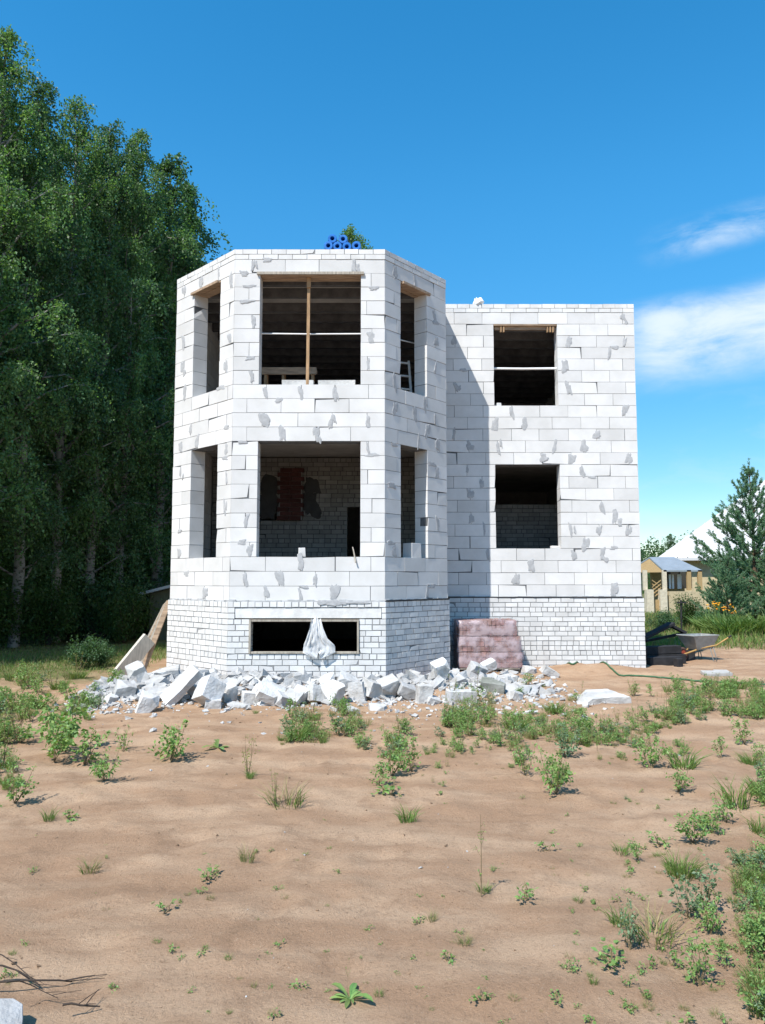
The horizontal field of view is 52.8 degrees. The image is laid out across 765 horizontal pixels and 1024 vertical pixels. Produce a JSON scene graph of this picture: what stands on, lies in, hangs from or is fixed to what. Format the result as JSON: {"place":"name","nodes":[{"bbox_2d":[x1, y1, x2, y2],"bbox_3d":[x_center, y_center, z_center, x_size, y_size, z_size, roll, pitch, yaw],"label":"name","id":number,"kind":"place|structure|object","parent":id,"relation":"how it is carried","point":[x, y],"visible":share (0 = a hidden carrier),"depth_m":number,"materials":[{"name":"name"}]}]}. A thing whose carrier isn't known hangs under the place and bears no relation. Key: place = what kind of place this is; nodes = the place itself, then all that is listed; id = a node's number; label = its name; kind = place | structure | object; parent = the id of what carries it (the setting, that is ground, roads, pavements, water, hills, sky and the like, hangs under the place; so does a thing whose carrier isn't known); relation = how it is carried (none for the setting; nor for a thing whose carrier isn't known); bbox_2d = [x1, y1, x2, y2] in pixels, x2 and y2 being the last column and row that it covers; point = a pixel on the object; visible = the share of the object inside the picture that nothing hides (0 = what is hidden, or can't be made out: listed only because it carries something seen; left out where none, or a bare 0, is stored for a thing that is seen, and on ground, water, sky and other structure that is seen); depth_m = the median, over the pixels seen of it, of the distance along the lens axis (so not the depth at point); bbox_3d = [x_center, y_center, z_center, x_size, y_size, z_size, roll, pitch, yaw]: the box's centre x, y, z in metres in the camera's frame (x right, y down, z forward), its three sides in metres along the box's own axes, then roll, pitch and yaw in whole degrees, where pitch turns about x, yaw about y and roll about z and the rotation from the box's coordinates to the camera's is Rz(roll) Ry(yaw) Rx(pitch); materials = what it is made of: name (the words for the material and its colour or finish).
{"place":"outdoors","nodes":[
{"label":"outdoors","id":0,"kind":"place"},
{"bbox_2d":[0,642,166,679],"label":"meadow grass","id":1,"kind":"structure","parent":0,"point":[124,649],"depth_m":17.24,"materials":[{"name":"green plant"}]},
{"bbox_2d":[0,594,764,1023],"bbox_3d":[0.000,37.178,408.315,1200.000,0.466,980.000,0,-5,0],"label":"ground","id":2,"kind":"structure","parent":0,"point":[60,922],"depth_m":4.91,"materials":[{"name":"soil"}]},
{"bbox_2d":[0,998,22,1023],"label":"broken block","id":3,"kind":"object","parent":2,"relation":"on","point":[11,1010],"depth_m":3.06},
{"bbox_2d":[2,764,38,802],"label":"weed","id":4,"kind":"object","parent":2,"relation":"on","point":[17,784],"visible":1,"depth_m":6.23,"materials":[{"name":"green plant"}]},
{"bbox_2d":[0,573,41,648],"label":"shrub","id":5,"kind":"object","parent":2,"relation":"on","point":[5,614],"visible":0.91,"depth_m":20.32,"materials":[{"name":"green plant"}]},
{"bbox_2d":[0,479,50,536],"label":"birch tree","id":6,"kind":"object","parent":2,"relation":"on","point":[17,499],"visible":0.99,"depth_m":18.22,"materials":[{"name":"green plant"}]},
{"bbox_2d":[0,543,81,598],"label":"shrub","id":7,"kind":"object","parent":2,"relation":"on","point":[27,582],"visible":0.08,"depth_m":25.79,"materials":[{"name":"plant"}]},
{"bbox_2d":[1,126,96,586],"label":"birch tree","id":8,"kind":"object","parent":2,"relation":"on","point":[51,135],"visible":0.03,"depth_m":27.79,"materials":[{"name":"green plant"}]},
{"bbox_2d":[0,974,105,982],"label":"dry branch","id":9,"kind":"object","parent":2,"relation":"on","point":[23,980],"visible":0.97,"depth_m":3.44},
{"bbox_2d":[0,24,115,562],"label":"birch tree","id":10,"kind":"object","parent":2,"relation":"on","point":[25,115],"visible":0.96,"depth_m":19.83,"materials":[{"name":"green plant"}]},
{"bbox_2d":[42,717,80,762],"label":"weed","id":11,"kind":"object","parent":2,"relation":"on","point":[65,737],"visible":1,"depth_m":7.61,"materials":[{"name":"green plant"}]},
{"bbox_2d":[0,69,122,647],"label":"birch tree","id":12,"kind":"object","parent":2,"relation":"on","point":[30,254],"visible":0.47,"depth_m":21.04,"materials":[{"name":"green plant"}]},
{"bbox_2d":[30,693,95,751],"bbox_3d":[-3.365,2.230,8.152,0.692,0.631,0.710,-1,-5,13],"label":"weed","id":13,"kind":"object","parent":2,"relation":"on","point":[54,716],"visible":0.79,"depth_m":8.14,"materials":[{"name":"green plant"}]},
{"bbox_2d":[30,567,108,641],"bbox_3d":[-9.324,2.729,23.004,2.459,2.288,2.387,3,-6,-29],"label":"shrub","id":14,"kind":"object","parent":2,"relation":"on","point":[69,637],"visible":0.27,"depth_m":22.67,"materials":[{"name":"green plant"}]},
{"bbox_2d":[58,633,105,667],"bbox_3d":[-6.119,2.837,15.791,0.936,0.786,1.083,2,-5,-17],"label":"sapling","id":15,"kind":"object","parent":2,"relation":"on","point":[90,654],"visible":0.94,"depth_m":15.67,"materials":[{"name":"plant"}]},
{"bbox_2d":[0,94,165,642],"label":"birch tree","id":16,"kind":"object","parent":2,"relation":"on","point":[79,142],"visible":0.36,"depth_m":22.98,"materials":[{"name":"green plant"}]},
{"bbox_2d":[9,510,169,599],"bbox_3d":[-10.016,1.979,27.281,4.919,4.576,4.774,-3,-6,33],"label":"shrub","id":17,"kind":"object","parent":2,"relation":"on","point":[104,568],"visible":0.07,"depth_m":26.45,"materials":[{"name":"green plant"}]},
{"bbox_2d":[5,118,174,639],"bbox_3d":[-8.593,-4.304,24.014,5.832,16.984,5.816,3,-6,-32],"label":"birch tree","id":18,"kind":"object","parent":2,"relation":"on","point":[112,140],"visible":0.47,"depth_m":23.62,"materials":[{"name":"green plant"}]},
{"bbox_2d":[70,728,110,764],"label":"weed","id":19,"kind":"object","parent":2,"relation":"on","point":[84,742],"visible":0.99,"depth_m":7.52,"materials":[{"name":"green plant"}]},
{"bbox_2d":[46,156,153,564],"bbox_3d":[-11.436,-4.868,29.624,6.615,19.184,5.458,2,-5,-17],"label":"birch tree","id":20,"kind":"object","parent":2,"relation":"on","point":[92,345],"visible":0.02,"depth_m":29.76,"materials":[{"name":"green plant"}]},
{"bbox_2d":[86,639,120,665],"bbox_3d":[-5.953,2.962,16.218,0.851,0.617,0.735,2,-5,-19],"label":"sapling","id":21,"kind":"object","parent":2,"relation":"on","point":[105,656],"visible":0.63,"depth_m":16.17,"materials":[{"name":"plant"}]},
{"bbox_2d":[89,745,120,780],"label":"weed","id":22,"kind":"object","parent":2,"relation":"on","point":[100,768],"visible":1,"depth_m":6.82,"materials":[{"name":"green plant"}]},
{"bbox_2d":[52,567,161,640],"bbox_3d":[-8.308,2.740,22.873,3.094,2.244,2.674,3,-6,-34],"label":"shrub","id":23,"kind":"object","parent":2,"relation":"on","point":[100,634],"visible":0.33,"depth_m":22.68,"materials":[{"name":"green plant"}]},
{"bbox_2d":[76,566,162,639],"bbox_3d":[-7.880,2.759,23.401,2.387,2.288,2.459,1,-5,-7],"label":"shrub","id":24,"kind":"object","parent":2,"relation":"on","point":[121,591],"visible":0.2,"depth_m":23.16,"materials":[{"name":"green plant"}]},
{"bbox_2d":[35,128,204,594],"bbox_3d":[-8.273,-4.262,24.943,5.010,17.056,6.072,1,-5,-16],"label":"birch tree","id":25,"kind":"object","parent":2,"relation":"on","point":[141,357],"visible":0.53,"depth_m":24.50,"materials":[{"name":"green plant"}]},
{"bbox_2d":[88,583,160,643],"bbox_3d":[-7.373,2.874,21.885,1.913,1.780,1.856,0,-5,2],"label":"shrub","id":26,"kind":"object","parent":2,"relation":"on","point":[122,626],"visible":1,"depth_m":21.91,"materials":[{"name":"green plant"}]},
{"bbox_2d":[113,679,136,696],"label":"broken block","id":27,"kind":"object","parent":2,"relation":"on","point":[125,688],"depth_m":11.52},
{"bbox_2d":[0,653,258,791],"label":"weeds","id":28,"kind":"object","parent":2,"relation":"on","point":[8,729],"visible":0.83,"depth_m":10.90,"materials":[{"name":"green plant"}]},
{"bbox_2d":[112,634,154,674],"bbox_3d":[-4.640,2.714,14.370,0.818,0.868,0.117,4,-7,-42],"label":"wooden board","id":29,"kind":"object","parent":2,"relation":"on","point":[141,647],"visible":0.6,"depth_m":14.38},
{"bbox_2d":[125,661,146,677],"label":"broken block","id":30,"kind":"object","parent":2,"relation":"on","point":[135,668],"depth_m":12.65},
{"bbox_2d":[123,568,164,635],"bbox_3d":[-7.776,2.970,25.320,3.094,2.244,2.674,0,-5,-3],"label":"shrub","id":31,"kind":"object","parent":2,"relation":"on","point":[145,628],"visible":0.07,"depth_m":25.02,"materials":[{"name":"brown plant"}]},
{"bbox_2d":[134,690,159,712],"bbox_3d":[-3.300,2.705,10.828,0.278,0.284,0.298,23,-5,-20],"label":"broken block","id":32,"kind":"object","parent":2,"relation":"on","point":[148,702],"depth_m":10.71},
{"bbox_2d":[89,152,206,633],"bbox_3d":[-7.613,-4.151,26.765,5.417,17.294,6.403,-2,-5,19],"label":"birch tree","id":33,"kind":"object","parent":2,"relation":"on","point":[167,168],"visible":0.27,"depth_m":26.00,"materials":[{"name":"green plant"}]},
{"bbox_2d":[140,585,170,639],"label":"garden shed","id":34,"kind":"structure","parent":2,"relation":"on","point":[158,594],"depth_m":23.33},
{"bbox_2d":[143,600,167,668],"bbox_3d":[-4.335,2.398,14.713,0.578,1.412,0.069,2,-5,-21],"label":"wooden plank","id":35,"kind":"object","parent":2,"relation":"on","point":[147,658],"visible":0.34,"depth_m":14.71,"materials":[{"name":"brown wood"}]},
{"bbox_2d":[98,177,232,585],"bbox_3d":[-7.535,-4.038,28.449,6.442,17.397,5.449,-1,-5,11],"label":"birch tree","id":36,"kind":"object","parent":2,"relation":"on","point":[194,219],"visible":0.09,"depth_m":28.75,"materials":[{"name":"green plant"}]},
{"bbox_2d":[146,719,194,761],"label":"weed","id":37,"kind":"object","parent":2,"relation":"on","point":[173,742],"visible":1,"depth_m":7.64,"materials":[{"name":"green plant"}]},
{"bbox_2d":[191,675,225,705],"bbox_3d":[-2.499,2.591,11.104,0.289,0.346,0.325,-26,-54,38],"label":"broken block","id":38,"kind":"object","parent":2,"relation":"on","point":[210,687],"depth_m":11.02,"materials":[{"name":"concrete"}]},
{"bbox_2d":[221,681,237,701],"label":"broken block","id":39,"kind":"object","parent":2,"relation":"on","point":[231,690],"depth_m":11.38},
{"bbox_2d":[241,690,258,704],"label":"broken block","id":40,"kind":"object","parent":2,"relation":"on","point":[248,697],"depth_m":11.24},
{"bbox_2d":[255,678,285,705],"bbox_3d":[-1.634,2.646,11.277,0.386,0.155,0.350,27,22,-8],"label":"broken block","id":41,"kind":"object","parent":2,"relation":"on","point":[266,692],"depth_m":11.17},
{"bbox_2d":[275,690,292,706],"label":"broken block","id":42,"kind":"object","parent":2,"relation":"on","point":[282,697],"depth_m":11.11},
{"bbox_2d":[257,774,312,809],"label":"grass tuft","id":43,"kind":"object","parent":2,"relation":"on","point":[297,801],"visible":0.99,"depth_m":6.16,"materials":[{"name":"green plant"}]},
{"bbox_2d":[306,684,324,702],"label":"broken block","id":44,"kind":"object","parent":2,"relation":"on","point":[314,689],"depth_m":11.39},
{"bbox_2d":[321,679,344,704],"bbox_3d":[-0.722,2.679,11.457,0.308,0.265,0.293,-20,28,-29],"label":"broken block","id":45,"kind":"object","parent":2,"relation":"on","point":[331,687],"depth_m":11.37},
{"bbox_2d":[330,982,372,1007],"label":"weed","id":46,"kind":"object","parent":2,"relation":"on","point":[353,991],"visible":1,"depth_m":3.35,"materials":[{"name":"green plant"}]},
{"bbox_2d":[337,224,373,249],"bbox_3d":[-1.896,-3.538,31.744,8.379,16.942,6.414,1,-5,-7],"label":"birch tree","id":47,"kind":"object","parent":2,"relation":"on","point":[350,234],"visible":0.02,"depth_m":31.93,"materials":[{"name":"green plant"}]},
{"bbox_2d":[348,681,366,701],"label":"broken block","id":48,"kind":"object","parent":2,"relation":"on","point":[356,690],"depth_m":11.55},
{"bbox_2d":[362,677,383,698],"bbox_3d":[-0.145,2.699,11.746,0.324,0.246,0.294,25,-8,-36],"label":"broken block","id":49,"kind":"object","parent":2,"relation":"on","point":[373,689],"depth_m":11.62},
{"bbox_2d":[3,667,747,1023],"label":"rubble","id":50,"kind":"object","parent":2,"relation":"on","point":[237,677],"visible":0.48,"depth_m":12.09,"materials":[{"name":"concrete"}]},
{"bbox_2d":[160,664,202,705],"bbox_3d":[-2.967,2.563,11.369,0.285,0.674,0.133,28,-21,50],"label":"broken block","id":51,"kind":"object","parent":50,"relation":"on","point":[183,683],"depth_m":11.30,"materials":[{"name":"concrete"}]},
{"bbox_2d":[0,771,764,1023],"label":"seedlings","id":52,"kind":"object","parent":2,"relation":"on","point":[647,994],"visible":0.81,"depth_m":3.63,"materials":[{"name":"green plant"}]},
{"bbox_2d":[376,674,398,695],"bbox_3d":[0.099,2.687,11.792,0.302,0.272,0.289,-16,15,-18],"label":"broken block","id":53,"kind":"object","parent":2,"relation":"on","point":[389,684],"depth_m":11.68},
{"bbox_2d":[377,740,411,775],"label":"weed","id":54,"kind":"object","parent":2,"relation":"on","point":[393,757],"visible":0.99,"depth_m":7.19,"materials":[{"name":"green plant"}]},
{"bbox_2d":[166,249,645,677],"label":"unfinished house","id":55,"kind":"structure","parent":2,"relation":"on","point":[466,483],"depth_m":15.88,"materials":[{"name":"brick"}]},
{"bbox_2d":[261,367,316,384],"bbox_3d":[-1.826,-2.189,14.866,1.120,1.151,0.402,0,-5,0],"label":"plank trestle","id":56,"kind":"object","parent":55,"relation":"on","point":[282,371],"visible":0.48,"depth_m":14.76,"materials":[{"name":"brown wood"}]},
{"bbox_2d":[248,619,358,653],"bbox_3d":[-1.343,2.134,13.202,1.887,0.579,0.090,0,-5,0],"label":"window frame","id":57,"kind":"structure","parent":55,"relation":"in","point":[251,620],"depth_m":13.18,"materials":[{"name":"grey wood"}]},
{"bbox_2d":[306,277,310,384],"bbox_3d":[-1.339,-3.236,13.830,0.120,2.004,0.091,0,-5,0],"label":"timber prop","id":58,"kind":"object","parent":55,"relation":"on","point":[308,329],"visible":0.82,"depth_m":13.81,"materials":[{"name":"brown wood"}]},
{"bbox_2d":[303,616,334,658],"bbox_3d":[-1.079,2.132,13.108,0.557,0.717,0.098,0,-5,0],"label":"plastic sheet","id":59,"kind":"object","parent":55,"relation":"hanging from","point":[317,640],"visible":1,"depth_m":13.09,"materials":[{"name":"white"}]},
{"bbox_2d":[403,543,420,557],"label":"loose block","id":60,"kind":"object","parent":55,"relation":"on","point":[411,550],"depth_m":14.02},
{"bbox_2d":[397,681,415,699],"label":"broken block","id":61,"kind":"object","parent":2,"relation":"on","point":[406,691],"depth_m":11.58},
{"bbox_2d":[392,803,421,823],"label":"grass tuft","id":62,"kind":"object","parent":2,"relation":"on","point":[411,818],"visible":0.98,"depth_m":5.77,"materials":[{"name":"green plant"}]},
{"bbox_2d":[396,734,422,771],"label":"weed","id":63,"kind":"object","parent":2,"relation":"on","point":[410,753],"visible":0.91,"depth_m":7.36,"materials":[{"name":"green plant"}]},
{"bbox_2d":[415,684,432,703],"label":"broken block","id":64,"kind":"object","parent":2,"relation":"on","point":[424,692],"depth_m":11.32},
{"bbox_2d":[430,657,449,678],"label":"broken block","id":65,"kind":"object","parent":2,"relation":"on","point":[440,666],"depth_m":12.39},
{"bbox_2d":[445,688,476,703],"bbox_3d":[1.169,2.762,11.464,0.436,0.230,0.257,3,-3,-12],"label":"broken block","id":66,"kind":"object","parent":2,"relation":"on","point":[466,693],"depth_m":11.36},
{"bbox_2d":[452,618,523,670],"bbox_3d":[2.070,2.642,15.265,1.311,1.030,0.856,0,-5,-1],"label":"brick pallet","id":67,"kind":"object","parent":2,"relation":"on","point":[480,640],"visible":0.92,"depth_m":14.88,"materials":[{"name":"pink brick"}]},
{"bbox_2d":[480,677,505,693],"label":"broken block","id":68,"kind":"object","parent":2,"relation":"on","point":[491,684],"depth_m":12.06,"materials":[{"name":"concrete"}]},
{"bbox_2d":[276,667,764,804],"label":"weed strip","id":69,"kind":"object","parent":2,"relation":"on","point":[461,720],"visible":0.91,"depth_m":9.43,"materials":[{"name":"green plant"}]},
{"bbox_2d":[512,734,537,775],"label":"weed","id":70,"kind":"object","parent":2,"relation":"on","point":[517,758],"visible":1,"depth_m":7.18,"materials":[{"name":"green plant"}]},
{"bbox_2d":[534,746,575,793],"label":"weed","id":71,"kind":"object","parent":2,"relation":"on","point":[560,779],"visible":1,"depth_m":6.55,"materials":[{"name":"green plant"}]},
{"bbox_2d":[554,722,582,756],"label":"weed","id":72,"kind":"object","parent":2,"relation":"on","point":[564,744],"visible":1,"depth_m":7.91,"materials":[{"name":"green plant"}]},
{"bbox_2d":[576,689,631,704],"bbox_3d":[3.235,2.750,11.412,0.769,0.143,0.492,-3,2,3],"label":"concrete slab","id":73,"kind":"object","parent":2,"relation":"on","point":[594,696],"depth_m":11.23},
{"bbox_2d":[591,937,625,970],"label":"seedling","id":74,"kind":"object","parent":2,"relation":"on","point":[611,961],"visible":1,"depth_m":3.63,"materials":[{"name":"green plant"}]},
{"bbox_2d":[618,898,641,949],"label":"weed","id":75,"kind":"object","parent":2,"relation":"on","point":[631,933],"visible":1,"depth_m":3.78,"materials":[{"name":"green plant"}]},
{"bbox_2d":[632,733,668,767],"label":"weed","id":76,"kind":"object","parent":2,"relation":"on","point":[655,757],"visible":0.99,"depth_m":7.45,"materials":[{"name":"green plant"}]},
{"bbox_2d":[615,895,706,951],"bbox_3d":[1.407,2.084,3.893,0.475,0.181,0.524,-3,-6,27],"label":"grass tuft","id":77,"kind":"object","parent":2,"relation":"on","point":[662,930],"visible":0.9,"depth_m":3.92,"materials":[{"name":"green plant"}]},
{"bbox_2d":[645,606,682,632],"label":"shrub","id":78,"kind":"object","parent":2,"relation":"on","point":[662,620],"visible":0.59,"depth_m":26.83,"materials":[{"name":"green plant"}]},
{"bbox_2d":[645,653,685,662],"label":"timber beam","id":79,"kind":"structure","parent":2,"relation":"on","point":[674,654],"depth_m":16.75,"materials":[{"name":"brown wood"}]},
{"bbox_2d":[645,645,681,653],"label":"timber beam","id":80,"kind":"structure","parent":79,"relation":"on","point":[665,649],"depth_m":16.74,"materials":[{"name":"brown wood"}]},
{"bbox_2d":[640,530,693,590],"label":"woods","id":81,"kind":"object","parent":2,"relation":"on","point":[653,551],"depth_m":120.82,"materials":[{"name":"green plant"}]},
{"bbox_2d":[665,765,693,791],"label":"weed","id":82,"kind":"object","parent":2,"relation":"on","point":[678,785],"visible":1,"depth_m":6.58,"materials":[{"name":"green plant"}]},
{"bbox_2d":[663,869,702,919],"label":"weed","id":83,"kind":"object","parent":2,"relation":"on","point":[692,903],"visible":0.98,"depth_m":4.19,"materials":[{"name":"green plant"}]},
{"bbox_2d":[656,845,709,880],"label":"grass tuft","id":84,"kind":"object","parent":2,"relation":"on","point":[682,870],"visible":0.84,"depth_m":4.80,"materials":[{"name":"green plant"}]},
{"bbox_2d":[658,744,711,769],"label":"grass tuft","id":85,"kind":"object","parent":2,"relation":"on","point":[677,761],"visible":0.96,"depth_m":7.40,"materials":[{"name":"green plant"}]},
{"bbox_2d":[669,591,707,628],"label":"shrub","id":86,"kind":"object","parent":2,"relation":"on","point":[688,611],"visible":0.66,"depth_m":28.41,"materials":[{"name":"green plant"}]},
{"bbox_2d":[669,813,712,842],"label":"weed","id":87,"kind":"object","parent":2,"relation":"on","point":[703,825],"visible":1,"depth_m":5.39,"materials":[{"name":"green plant"}]},
{"bbox_2d":[678,930,718,986],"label":"weed","id":88,"kind":"object","parent":2,"relation":"on","point":[699,965],"visible":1,"depth_m":3.51,"materials":[{"name":"green plant"}]},
{"bbox_2d":[641,480,764,614],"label":"neighbour house","id":89,"kind":"structure","parent":2,"relation":"on","point":[679,568],"depth_m":44.23,"materials":[{"name":"yellow wood"}]},
{"bbox_2d":[676,633,731,660],"bbox_3d":[7.188,3.060,17.404,1.384,0.589,0.534,2,-5,-24],"label":"wheelbarrow","id":90,"kind":"object","parent":2,"relation":"on","point":[698,641],"visible":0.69,"depth_m":17.24,"materials":[{"name":"grey metal"}]},
{"bbox_2d":[644,609,764,649],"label":"garden grass","id":91,"kind":"structure","parent":2,"relation":"on","point":[730,641],"depth_m":21.69,"materials":[{"name":"green plant"}]},
{"bbox_2d":[688,854,721,911],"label":"weed","id":92,"kind":"object","parent":2,"relation":"on","point":[708,894],"visible":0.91,"depth_m":4.24,"materials":[{"name":"green plant"}]},
{"bbox_2d":[689,896,727,933],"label":"weed","id":93,"kind":"object","parent":2,"relation":"on","point":[711,915],"visible":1,"depth_m":3.98,"materials":[{"name":"green plant"}]},
{"bbox_2d":[686,804,730,834],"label":"weed","id":94,"kind":"object","parent":2,"relation":"on","point":[707,817],"visible":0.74,"depth_m":5.63,"materials":[{"name":"green plant"}]},
{"bbox_2d":[683,601,744,633],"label":"lily clump","id":95,"kind":"object","parent":2,"relation":"on","point":[698,627],"visible":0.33,"depth_m":25.75,"materials":[{"name":"green plant"}]},
{"bbox_2d":[710,938,738,965],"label":"weed","id":96,"kind":"object","parent":2,"relation":"on","point":[722,948],"visible":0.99,"depth_m":3.68,"materials":[{"name":"green plant"}]},
{"bbox_2d":[689,548,764,617],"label":"shrub","id":97,"kind":"object","parent":2,"relation":"on","point":[726,576],"visible":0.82,"depth_m":27.23,"materials":[{"name":"green plant"}]},
{"bbox_2d":[690,458,764,619],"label":"pine tree","id":98,"kind":"object","parent":2,"relation":"on","point":[757,538],"visible":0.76,"depth_m":30.02,"materials":[{"name":"green plant"}]},
{"bbox_2d":[695,613,759,637],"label":"lily clump","id":99,"kind":"object","parent":2,"relation":"on","point":[731,628],"visible":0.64,"depth_m":23.78,"materials":[{"name":"green plant"}]},
{"bbox_2d":[709,775,757,810],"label":"grass tuft","id":100,"kind":"object","parent":2,"relation":"on","point":[727,796],"visible":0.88,"depth_m":6.20,"materials":[{"name":"green plant"}]},
{"bbox_2d":[712,614,764,636],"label":"lily clump","id":101,"kind":"object","parent":2,"relation":"on","point":[752,625],"visible":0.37,"depth_m":23.91,"materials":[{"name":"green plant"}]},
{"bbox_2d":[728,716,754,744],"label":"weed","id":102,"kind":"object","parent":2,"relation":"on","point":[737,725],"visible":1,"depth_m":8.68,"materials":[{"name":"green plant"}]},
{"bbox_2d":[724,742,764,1020],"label":"weed border","id":103,"kind":"object","parent":2,"relation":"on","point":[753,927],"visible":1,"depth_m":4.27,"materials":[{"name":"green plant"}]},
{"bbox_2d":[740,546,764,616],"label":"tree","id":104,"kind":"object","parent":2,"relation":"on","point":[760,588],"visible":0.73,"depth_m":28.88,"materials":[{"name":"green plant"}]},
{"bbox_2d":[0,0,764,558],"label":"sky","id":105,"kind":"structure","parent":0,"point":[507,151],"materials":[{"name":"blue"}]},
{"bbox_2d":[646,656,682,665],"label":"timber beam","id":106,"kind":"structure","parent":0,"point":[660,660],"depth_m":16.31,"materials":[{"name":"brown wood"}]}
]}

